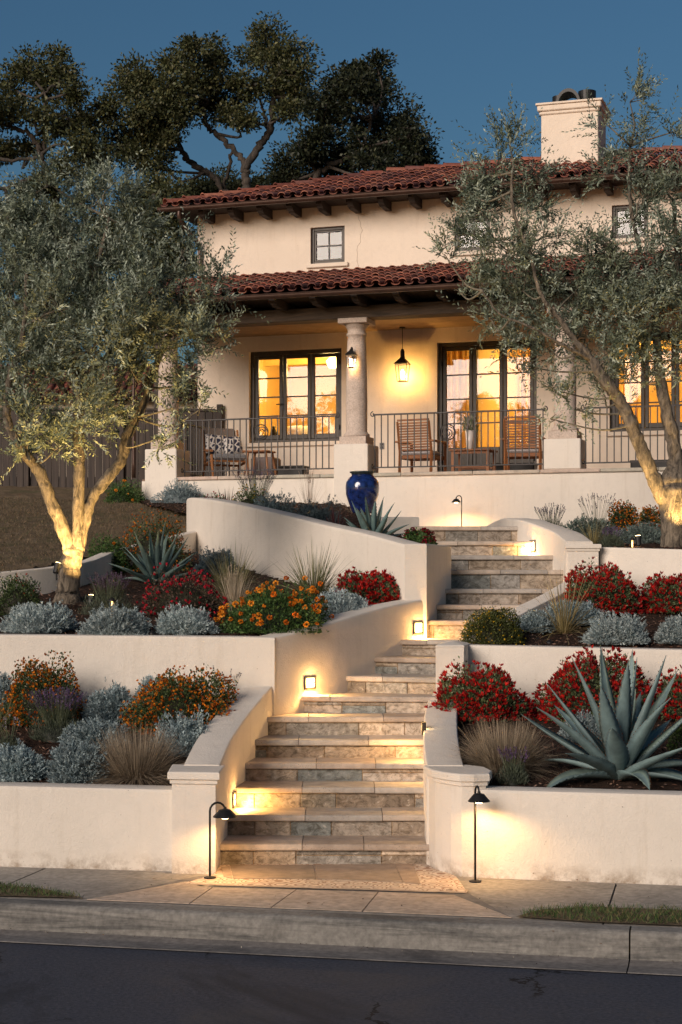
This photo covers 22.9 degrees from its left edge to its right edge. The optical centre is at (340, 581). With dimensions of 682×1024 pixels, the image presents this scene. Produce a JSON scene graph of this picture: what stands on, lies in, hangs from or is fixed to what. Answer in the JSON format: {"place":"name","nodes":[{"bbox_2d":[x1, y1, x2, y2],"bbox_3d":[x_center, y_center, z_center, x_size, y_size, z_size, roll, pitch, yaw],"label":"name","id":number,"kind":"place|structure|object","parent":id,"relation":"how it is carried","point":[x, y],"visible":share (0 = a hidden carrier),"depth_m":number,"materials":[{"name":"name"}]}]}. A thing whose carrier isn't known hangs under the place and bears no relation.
{"place":"outdoors","nodes":[
{"label":"outdoors","id":0,"kind":"place"},
{"bbox_2d":[0,497,185,571],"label":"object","id":1,"kind":"structure","parent":0,"point":[50,524],"depth_m":22.94,"materials":[{"name":"brown soil"}]},
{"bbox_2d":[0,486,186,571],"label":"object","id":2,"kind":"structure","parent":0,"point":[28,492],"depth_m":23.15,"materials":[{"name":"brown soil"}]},
{"bbox_2d":[0,404,222,488],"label":"board fence","id":3,"kind":"object","parent":2,"relation":"on","point":[59,471],"visible":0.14,"depth_m":30.03,"materials":[{"name":"wood"}]},
{"bbox_2d":[103,477,145,503],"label":"marigold clump","id":4,"kind":"object","parent":2,"relation":"on","point":[124,493],"visible":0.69,"depth_m":26.69,"materials":[{"name":"green plant"}]},
{"bbox_2d":[0,713,187,785],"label":"bed","id":5,"kind":"object","parent":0,"point":[31,743],"visible":0.06,"depth_m":13.20,"materials":[{"name":"soil"}]},
{"bbox_2d":[0,738,50,782],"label":"silver shrub","id":6,"kind":"object","parent":5,"relation":"on","point":[18,763],"visible":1,"depth_m":12.30,"materials":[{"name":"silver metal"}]},
{"bbox_2d":[0,649,86,726],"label":"orange shrub","id":7,"kind":"object","parent":5,"relation":"on","point":[47,677],"visible":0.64,"depth_m":13.76,"materials":[{"name":"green plant"}]},
{"bbox_2d":[26,686,86,742],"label":"lavender","id":8,"kind":"object","parent":5,"relation":"on","point":[51,730],"visible":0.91,"depth_m":13.32,"materials":[{"name":"purple plant"}]},
{"bbox_2d":[45,739,109,783],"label":"silver shrub","id":9,"kind":"object","parent":5,"relation":"on","point":[66,766],"visible":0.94,"depth_m":12.27,"materials":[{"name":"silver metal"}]},
{"bbox_2d":[57,715,132,751],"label":"silver shrub","id":10,"kind":"object","parent":5,"relation":"on","point":[88,730],"visible":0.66,"depth_m":13.05,"materials":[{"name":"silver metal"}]},
{"bbox_2d":[80,676,141,722],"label":"silver shrub","id":11,"kind":"object","parent":5,"relation":"on","point":[106,706],"visible":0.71,"depth_m":13.84,"materials":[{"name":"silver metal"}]},
{"bbox_2d":[79,721,188,787],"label":"ornamental grass","id":12,"kind":"object","parent":5,"relation":"on","point":[129,760],"depth_m":12.29,"materials":[{"name":"beige plant"}]},
{"bbox_2d":[146,704,210,756],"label":"silver shrub","id":13,"kind":"object","parent":5,"relation":"on","point":[189,732],"visible":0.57,"depth_m":12.92,"materials":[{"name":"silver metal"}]},
{"bbox_2d":[118,663,239,735],"bbox_3d":[-1.303,0.950,13.664,1.013,0.579,0.954,0,0,0],"label":"orange shrub","id":14,"kind":"object","parent":5,"relation":"on","point":[186,698],"visible":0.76,"depth_m":13.49,"materials":[{"name":"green plant"}]},
{"bbox_2d":[0,551,328,635],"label":"bed","id":15,"kind":"object","parent":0,"point":[84,589],"visible":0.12,"depth_m":17.10,"materials":[{"name":"soil"}]},
{"bbox_2d":[0,571,45,616],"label":"red tipped shrub","id":16,"kind":"object","parent":15,"relation":"on","point":[14,596],"visible":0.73,"depth_m":15.63,"materials":[{"name":"green plant"}]},
{"bbox_2d":[0,601,81,633],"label":"silver shrub","id":17,"kind":"object","parent":15,"relation":"on","point":[28,618],"visible":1,"depth_m":14.63,"materials":[{"name":"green plant"}]},
{"bbox_2d":[78,571,136,615],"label":"lavender","id":18,"kind":"object","parent":15,"relation":"on","point":[109,594],"visible":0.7,"depth_m":15.66,"materials":[{"name":"green plant"}]},
{"bbox_2d":[86,530,132,573],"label":"marigold clump","id":19,"kind":"object","parent":15,"relation":"on","point":[120,558],"visible":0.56,"depth_m":18.86,"materials":[{"name":"green plant"}]},
{"bbox_2d":[76,600,152,634],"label":"silver shrub","id":20,"kind":"object","parent":15,"relation":"on","point":[104,622],"visible":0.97,"depth_m":14.43,"materials":[{"name":"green plant"}]},
{"bbox_2d":[0,118,282,604],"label":"olive tree","id":21,"kind":"object","parent":15,"relation":"on","point":[49,355],"visible":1,"depth_m":16.50,"materials":[{"name":"green plant"}]},
{"bbox_2d":[108,520,198,584],"bbox_3d":[-1.962,-0.319,17.884,0.956,0.724,0.994,0,0,-33],"label":"agave","id":22,"kind":"object","parent":15,"relation":"on","point":[155,557],"visible":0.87,"depth_m":17.77,"materials":[{"name":"green plant"}]},
{"bbox_2d":[119,506,196,571],"bbox_3d":[-2.128,-0.479,19.137,0.999,0.770,0.846,0,0,0],"label":"orange shrub","id":23,"kind":"object","parent":15,"relation":"on","point":[144,542],"visible":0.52,"depth_m":19.00,"materials":[{"name":"green plant"}]},
{"bbox_2d":[136,562,231,616],"bbox_3d":[-1.450,0.079,15.780,0.914,0.516,0.783,0,0,0],"label":"crimson shrub","id":24,"kind":"object","parent":15,"relation":"on","point":[175,593],"visible":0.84,"depth_m":15.64,"materials":[{"name":"red plant"}]},
{"bbox_2d":[153,601,219,634],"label":"silver shrub","id":25,"kind":"object","parent":15,"relation":"on","point":[188,621],"visible":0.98,"depth_m":14.54,"materials":[{"name":"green plant"}]},
{"bbox_2d":[192,545,240,574],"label":"silver shrub","id":26,"kind":"object","parent":15,"relation":"on","point":[211,556],"visible":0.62,"depth_m":18.64,"materials":[{"name":"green plant"}]},
{"bbox_2d":[214,563,253,613],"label":"ornamental grass","id":27,"kind":"object","parent":15,"relation":"on","point":[234,595],"depth_m":15.73,"materials":[{"name":"beige plant"}]},
{"bbox_2d":[198,543,284,601],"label":"ornamental grass","id":28,"kind":"object","parent":15,"relation":"on","point":[225,571],"depth_m":16.70,"materials":[{"name":"beige plant"}]},
{"bbox_2d":[213,576,333,634],"bbox_3d":[-0.588,0.210,14.754,1.065,0.522,0.905,0,0,0],"label":"marigold clump","id":29,"kind":"object","parent":15,"relation":"on","point":[272,612],"visible":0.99,"depth_m":14.60,"materials":[{"name":"orange plant"}]},
{"bbox_2d":[246,536,359,601],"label":"ornamental grass","id":30,"kind":"object","parent":15,"relation":"on","point":[316,575],"depth_m":16.46,"materials":[{"name":"plant"}]},
{"bbox_2d":[186,498,420,599],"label":"garden wall","id":31,"kind":"structure","parent":15,"relation":"on","point":[221,524],"depth_m":18.68,"materials":[{"name":"paint"}]},
{"bbox_2d":[308,585,371,617],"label":"silver shrub","id":32,"kind":"object","parent":15,"relation":"on","point":[340,601],"visible":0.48,"depth_m":15.43,"materials":[{"name":"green plant"}]},
{"bbox_2d":[262,600,422,714],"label":"stair wall","id":33,"kind":"structure","parent":15,"relation":"on","point":[353,642],"depth_m":14.84,"materials":[{"name":"paint"}]},
{"bbox_2d":[331,566,399,606],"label":"red shrub","id":34,"kind":"object","parent":15,"relation":"on","point":[372,588],"visible":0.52,"depth_m":16.08,"materials":[{"name":"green plant"}]},
{"bbox_2d":[33,558,477,843],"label":"hillside","id":35,"kind":"structure","parent":0,"point":[52,564],"depth_m":26.74,"materials":[{"name":"brown soil"}]},
{"bbox_2d":[0,39,120,337],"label":"oak tree","id":36,"kind":"object","parent":35,"relation":"on","point":[58,74],"visible":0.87,"depth_m":43.92,"materials":[{"name":"green plant"}]},
{"bbox_2d":[0,531,196,595],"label":"lawn edging","id":37,"kind":"object","parent":35,"relation":"on","point":[45,577],"visible":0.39,"depth_m":17.85,"materials":[{"name":"paint"}]},
{"bbox_2d":[0,163,197,407],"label":"dense evergreen","id":38,"kind":"object","parent":35,"relation":"on","point":[161,182],"visible":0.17,"depth_m":37.77,"materials":[{"name":"green plant"}]},
{"bbox_2d":[0,363,197,439],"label":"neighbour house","id":39,"kind":"structure","parent":35,"relation":"on","point":[52,386],"depth_m":42.15,"materials":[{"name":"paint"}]},
{"bbox_2d":[0,634,274,715],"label":"garden wall","id":40,"kind":"structure","parent":35,"relation":"on","point":[127,661],"depth_m":14.20,"materials":[{"name":"paint"}]},
{"bbox_2d":[62,10,325,190],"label":"oak tree","id":41,"kind":"object","parent":35,"relation":"on","point":[159,111],"visible":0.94,"depth_m":44.52,"materials":[{"name":"green plant"}]},
{"bbox_2d":[182,162,271,195],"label":"distant tree","id":42,"kind":"object","parent":35,"relation":"on","point":[203,186],"visible":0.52,"depth_m":49.37,"materials":[{"name":"green plant"}]},
{"bbox_2d":[253,47,444,186],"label":"oak tree","id":43,"kind":"object","parent":35,"relation":"on","point":[365,85],"visible":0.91,"depth_m":42.52,"materials":[{"name":"green plant"}]},
{"bbox_2d":[101,88,681,569],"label":"house","id":44,"kind":"structure","parent":35,"relation":"on","point":[333,262],"depth_m":27.95,"materials":[{"name":"paint"}]},
{"bbox_2d":[201,428,248,476],"bbox_3d":[-1.917,-2.100,27.731,0.664,0.894,0.774,0,0,-20],"label":"lounge chair","id":45,"kind":"object","parent":44,"relation":"on","point":[224,455],"visible":0.55,"depth_m":27.73,"materials":[{"name":"brown wood"}]},
{"bbox_2d":[251,348,340,442],"bbox_3d":[-0.761,-3.192,29.092,1.690,1.594,0.144,0,0,18],"label":"french window","id":46,"kind":"structure","parent":44,"relation":"in","point":[312,354],"depth_m":29.12,"materials":[{"name":"black wood"}]},
{"bbox_2d":[306,226,348,268],"bbox_3d":[-0.216,-5.716,28.849,0.755,0.698,0.190,0,0,18],"label":"window","id":47,"kind":"structure","parent":44,"relation":"in","point":[325,263],"depth_m":28.86,"materials":[{"name":"grey wood"}]},
{"bbox_2d":[395,418,449,472],"bbox_3d":[1.268,-2.095,26.576,0.680,0.876,0.680,0,0,27],"label":"wooden armchair","id":48,"kind":"object","parent":44,"relation":"on","point":[417,453],"visible":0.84,"depth_m":26.36,"materials":[{"name":"brown wood"}]},
{"bbox_2d":[447,351,466,447],"bbox_3d":[1.950,-2.910,28.681,0.420,2.405,0.108,0,0,18],"label":"curtain","id":49,"kind":"object","parent":44,"relation":"hanging from","point":[456,364],"visible":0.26,"depth_m":28.68,"materials":[{"name":"fabric"}]},
{"bbox_2d":[438,339,536,471],"bbox_3d":[2.447,-2.837,28.055,1.695,2.322,0.144,0,0,18],"label":"french door","id":50,"kind":"structure","parent":44,"relation":"in","point":[443,348],"depth_m":28.12,"materials":[{"name":"black wood"}]},
{"bbox_2d":[500,416,545,469],"bbox_3d":[2.849,-2.095,26.151,0.680,0.876,0.680,0,0,13],"label":"wooden armchair","id":51,"kind":"object","parent":44,"relation":"on","point":[525,451],"visible":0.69,"depth_m":25.90,"materials":[{"name":"brown wood"}]},
{"bbox_2d":[518,348,529,443],"bbox_3d":[3.134,-2.910,28.298,0.340,2.405,0.108,0,0,18],"label":"curtain","id":52,"kind":"object","parent":44,"relation":"hanging from","point":[523,403],"visible":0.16,"depth_m":28.32,"materials":[{"name":"fabric"}]},
{"bbox_2d":[619,345,637,423],"bbox_3d":[4.702,-2.910,27.793,0.400,2.405,0.103,0,0,18],"label":"curtain","id":53,"kind":"object","parent":44,"relation":"hanging from","point":[626,390],"visible":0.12,"depth_m":27.77,"materials":[{"name":"fabric"}]},
{"bbox_2d":[610,332,681,431],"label":"french window","id":54,"kind":"structure","parent":44,"relation":"in","point":[675,390],"depth_m":27.24,"materials":[{"name":"black wood"}]},
{"bbox_2d":[435,640,472,691],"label":"wall pillar","id":55,"kind":"structure","parent":35,"relation":"on","point":[448,652],"depth_m":14.62,"materials":[{"name":"paint"}]},
{"bbox_2d":[478,518,592,593],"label":"stair wall","id":56,"kind":"structure","parent":35,"relation":"on","point":[551,539],"depth_m":17.70,"materials":[{"name":"paint"}]},
{"bbox_2d":[140,499,402,538],"bbox_3d":[-1.165,-0.767,21.735,4.270,1.136,11.130,0,0,0],"label":"porch bed","id":57,"kind":"object","parent":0,"point":[354,520],"visible":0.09,"depth_m":24.86,"materials":[{"name":"soil"}]},
{"bbox_2d":[146,478,206,502],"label":"silver shrub","id":58,"kind":"object","parent":57,"relation":"on","point":[177,494],"visible":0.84,"depth_m":26.03,"materials":[{"name":"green plant"}]},
{"bbox_2d":[232,466,276,502],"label":"lavender","id":59,"kind":"object","parent":57,"relation":"on","point":[257,480],"visible":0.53,"depth_m":22.76,"materials":[{"name":"grey plant"}]},
{"bbox_2d":[253,488,299,513],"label":"silver shrub","id":60,"kind":"object","parent":57,"relation":"on","point":[270,502],"visible":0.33,"depth_m":20.32,"materials":[{"name":"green plant"}]},
{"bbox_2d":[295,494,342,523],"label":"silver shrub","id":61,"kind":"object","parent":57,"relation":"on","point":[315,513],"visible":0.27,"depth_m":19.22,"materials":[{"name":"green plant"}]},
{"bbox_2d":[345,471,378,513],"bbox_3d":[0.292,-1.212,23.000,0.466,0.572,0.466,0,0,0],"label":"blue urn","id":62,"kind":"object","parent":57,"relation":"on","point":[360,486],"visible":0.91,"depth_m":22.84,"materials":[{"name":"ceramic"}]},
{"bbox_2d":[345,497,408,536],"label":"agave","id":63,"kind":"object","parent":57,"relation":"on","point":[369,522],"visible":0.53,"depth_m":17.81,"materials":[{"name":"green plant"}]},
{"bbox_2d":[0,942,681,1023],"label":"road","id":64,"kind":"structure","parent":0,"point":[49,984],"depth_m":9.08,"materials":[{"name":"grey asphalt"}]},
{"bbox_2d":[0,898,681,961],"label":"kerb","id":65,"kind":"structure","parent":64,"relation":"on","point":[482,935],"depth_m":10.17,"materials":[{"name":"concrete"}]},
{"bbox_2d":[0,929,681,975],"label":"gutter","id":66,"kind":"object","parent":64,"relation":"on","point":[397,955],"visible":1,"depth_m":9.99,"materials":[{"name":"concrete"}]},
{"bbox_2d":[0,867,681,927],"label":"pavement","id":67,"kind":"structure","parent":0,"point":[513,895],"depth_m":11.09,"materials":[{"name":"concrete"}]},
{"bbox_2d":[0,881,82,897],"bbox_3d":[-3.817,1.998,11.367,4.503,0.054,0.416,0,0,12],"label":"kerb grass","id":68,"kind":"structure","parent":67,"relation":"on","point":[18,889],"depth_m":10.93,"materials":[{"name":"green plant"}]},
{"bbox_2d":[0,782,171,871],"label":"garden wall","id":69,"kind":"structure","parent":67,"relation":"on","point":[86,826],"depth_m":11.92,"materials":[{"name":"paint"}]},
{"bbox_2d":[167,764,225,873],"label":"wall pillar","id":70,"kind":"structure","parent":67,"relation":"on","point":[196,792],"depth_m":11.72,"materials":[{"name":"paint"}]},
{"bbox_2d":[184,686,271,841],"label":"stair wall","id":71,"kind":"structure","parent":67,"relation":"on","point":[228,741],"depth_m":13.02,"materials":[{"name":"paint"}]},
{"bbox_2d":[87,876,510,917],"bbox_3d":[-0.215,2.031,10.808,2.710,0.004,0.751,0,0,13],"label":"stone apron","id":72,"kind":"object","parent":67,"relation":"on","point":[393,902],"visible":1,"depth_m":10.73,"materials":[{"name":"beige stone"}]},
{"bbox_2d":[185,864,466,891],"bbox_3d":[-0.123,2.028,11.592,1.893,0.001,1.179,0,0,0],"label":"mosaic border","id":73,"kind":"object","parent":67,"relation":"on","point":[431,878],"visible":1,"depth_m":11.33,"materials":[{"name":"beige stone"}]},
{"bbox_2d":[221,864,419,883],"bbox_3d":[-0.158,2.026,11.661,1.380,0.004,0.789,0,0,0],"label":"stone landing","id":74,"kind":"object","parent":73,"relation":"on","point":[407,873],"visible":1,"depth_m":11.70,"materials":[{"name":"stone"}]},
{"bbox_2d":[220,526,563,864],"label":"stone steps","id":75,"kind":"structure","parent":67,"relation":"on","point":[334,778],"depth_m":13.62,"materials":[{"name":"stone"}]},
{"bbox_2d":[405,544,450,644],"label":"wall pillar","id":76,"kind":"structure","parent":75,"relation":"on","point":[427,574],"depth_m":15.97,"materials":[{"name":"paint"}]},
{"bbox_2d":[423,692,463,864],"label":"stair wall","id":77,"kind":"structure","parent":67,"relation":"on","point":[440,732],"depth_m":12.86,"materials":[{"name":"paint"}]},
{"bbox_2d":[423,765,491,876],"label":"wall pillar","id":78,"kind":"structure","parent":67,"relation":"on","point":[451,824],"depth_m":11.67,"materials":[{"name":"paint"}]},
{"bbox_2d":[476,786,681,885],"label":"garden wall","id":79,"kind":"structure","parent":67,"relation":"on","point":[616,836],"depth_m":11.42,"materials":[{"name":"paint"}]},
{"bbox_2d":[516,901,681,924],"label":"kerb grass","id":80,"kind":"structure","parent":67,"relation":"on","point":[641,917],"depth_m":10.20,"materials":[{"name":"green plant"}]},
{"bbox_2d":[457,703,681,790],"bbox_3d":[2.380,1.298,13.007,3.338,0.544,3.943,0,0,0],"label":"bark mulch","id":81,"kind":"object","parent":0,"point":[567,754],"visible":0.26,"depth_m":12.89,"materials":[{"name":"brown plant"}]},
{"bbox_2d":[424,656,540,723],"bbox_3d":[1.148,0.906,14.185,0.892,0.556,0.831,0,0,-40],"label":"red shrub","id":82,"kind":"object","parent":81,"relation":"on","point":[473,695],"visible":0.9,"depth_m":14.02,"materials":[{"name":"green plant"}]},
{"bbox_2d":[444,714,571,784],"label":"ornamental grass","id":83,"kind":"object","parent":81,"relation":"on","point":[486,751],"depth_m":12.28,"materials":[{"name":"beige plant"}]},
{"bbox_2d":[494,745,529,785],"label":"lavender","id":84,"kind":"object","parent":81,"relation":"on","point":[512,775],"visible":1,"depth_m":11.96,"materials":[{"name":"green plant"}]},
{"bbox_2d":[469,644,681,702],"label":"garden wall","id":85,"kind":"structure","parent":81,"relation":"on","point":[528,668],"depth_m":14.78,"materials":[{"name":"paint"}]},
{"bbox_2d":[531,645,660,722],"bbox_3d":[2.160,0.860,14.118,1.145,0.656,1.048,0,0,0],"label":"red shrub","id":86,"kind":"object","parent":81,"relation":"on","point":[565,685],"visible":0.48,"depth_m":14.01,"materials":[{"name":"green plant"}]},
{"bbox_2d":[521,643,681,790],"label":"agave","id":87,"kind":"object","parent":81,"relation":"on","point":[626,744],"visible":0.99,"depth_m":11.99,"materials":[{"name":"green plant"}]},
{"bbox_2d":[654,664,681,720],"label":"red shrub","id":88,"kind":"object","parent":81,"relation":"on","point":[672,709],"visible":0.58,"depth_m":14.10,"materials":[{"name":"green plant"}]},
{"bbox_2d":[493,607,681,648],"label":"bed","id":89,"kind":"object","parent":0,"point":[572,639],"visible":0.27,"depth_m":15.42,"materials":[{"name":"soil"}]},
{"bbox_2d":[458,604,526,644],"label":"yellow dome shrub","id":90,"kind":"object","parent":89,"relation":"on","point":[492,628],"visible":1,"depth_m":15.09,"materials":[{"name":"green plant"}]},
{"bbox_2d":[466,580,573,640],"bbox_3d":[1.779,0.762,16.072,0.224,1.550,2.102,0,0,33],"label":"bed edging","id":91,"kind":"object","parent":89,"relation":"on","point":[535,604],"visible":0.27,"depth_m":16.20,"materials":[{"name":"paint"}]},
{"bbox_2d":[518,609,556,633],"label":"silver shrub","id":92,"kind":"object","parent":89,"relation":"on","point":[531,621],"visible":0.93,"depth_m":15.54,"materials":[{"name":"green plant"}]},
{"bbox_2d":[511,568,609,644],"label":"ornamental grass","id":93,"kind":"object","parent":89,"relation":"on","point":[564,626],"depth_m":15.51,"materials":[{"name":"beige plant"}]},
{"bbox_2d":[544,598,600,625],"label":"silver shrub","id":94,"kind":"object","parent":89,"relation":"on","point":[592,612],"visible":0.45,"depth_m":15.82,"materials":[{"name":"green plant"}]},
{"bbox_2d":[565,544,600,578],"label":"wall pillar","id":95,"kind":"structure","parent":89,"relation":"on","point":[577,553],"depth_m":17.00,"materials":[{"name":"paint"}]},
{"bbox_2d":[562,557,649,613],"bbox_3d":[2.570,0.043,16.457,0.946,0.584,0.781,0,0,0],"label":"red shrub","id":96,"kind":"object","parent":89,"relation":"on","point":[616,589],"visible":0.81,"depth_m":16.26,"materials":[{"name":"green plant"}]},
{"bbox_2d":[577,609,650,645],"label":"silver shrub","id":97,"kind":"object","parent":89,"relation":"on","point":[615,630],"visible":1,"depth_m":15.06,"materials":[{"name":"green plant"}]},
{"bbox_2d":[600,547,681,602],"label":"garden wall","id":98,"kind":"structure","parent":89,"relation":"on","point":[640,564],"depth_m":16.86,"materials":[{"name":"paint"}]},
{"bbox_2d":[636,571,681,613],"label":"red shrub","id":99,"kind":"object","parent":89,"relation":"on","point":[663,595],"visible":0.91,"depth_m":16.33,"materials":[{"name":"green plant"}]},
{"bbox_2d":[652,612,681,643],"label":"silver shrub","id":100,"kind":"object","parent":89,"relation":"on","point":[669,632],"visible":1,"depth_m":15.11,"materials":[{"name":"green plant"}]},
{"bbox_2d":[601,542,681,548],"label":"bed","id":101,"kind":"object","parent":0,"point":[652,545],"visible":0.03,"depth_m":17.66,"materials":[{"name":"soil"}]},
{"bbox_2d":[416,47,681,547],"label":"olive tree","id":102,"kind":"object","parent":101,"relation":"on","point":[665,487],"visible":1,"depth_m":17.62,"materials":[{"name":"green plant"}]},
{"bbox_2d":[560,511,615,541],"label":"silver shrub","id":103,"kind":"object","parent":101,"relation":"on","point":[576,522],"visible":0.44,"depth_m":18.30,"materials":[{"name":"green plant"}]},
{"bbox_2d":[606,499,640,530],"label":"orange shrub","id":104,"kind":"object","parent":101,"relation":"on","point":[622,516],"visible":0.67,"depth_m":19.52,"materials":[{"name":"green plant"}]},
{"bbox_2d":[613,521,660,543],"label":"silver shrub","id":105,"kind":"object","parent":101,"relation":"on","point":[646,533],"visible":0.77,"depth_m":18.10,"materials":[{"name":"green plant"}]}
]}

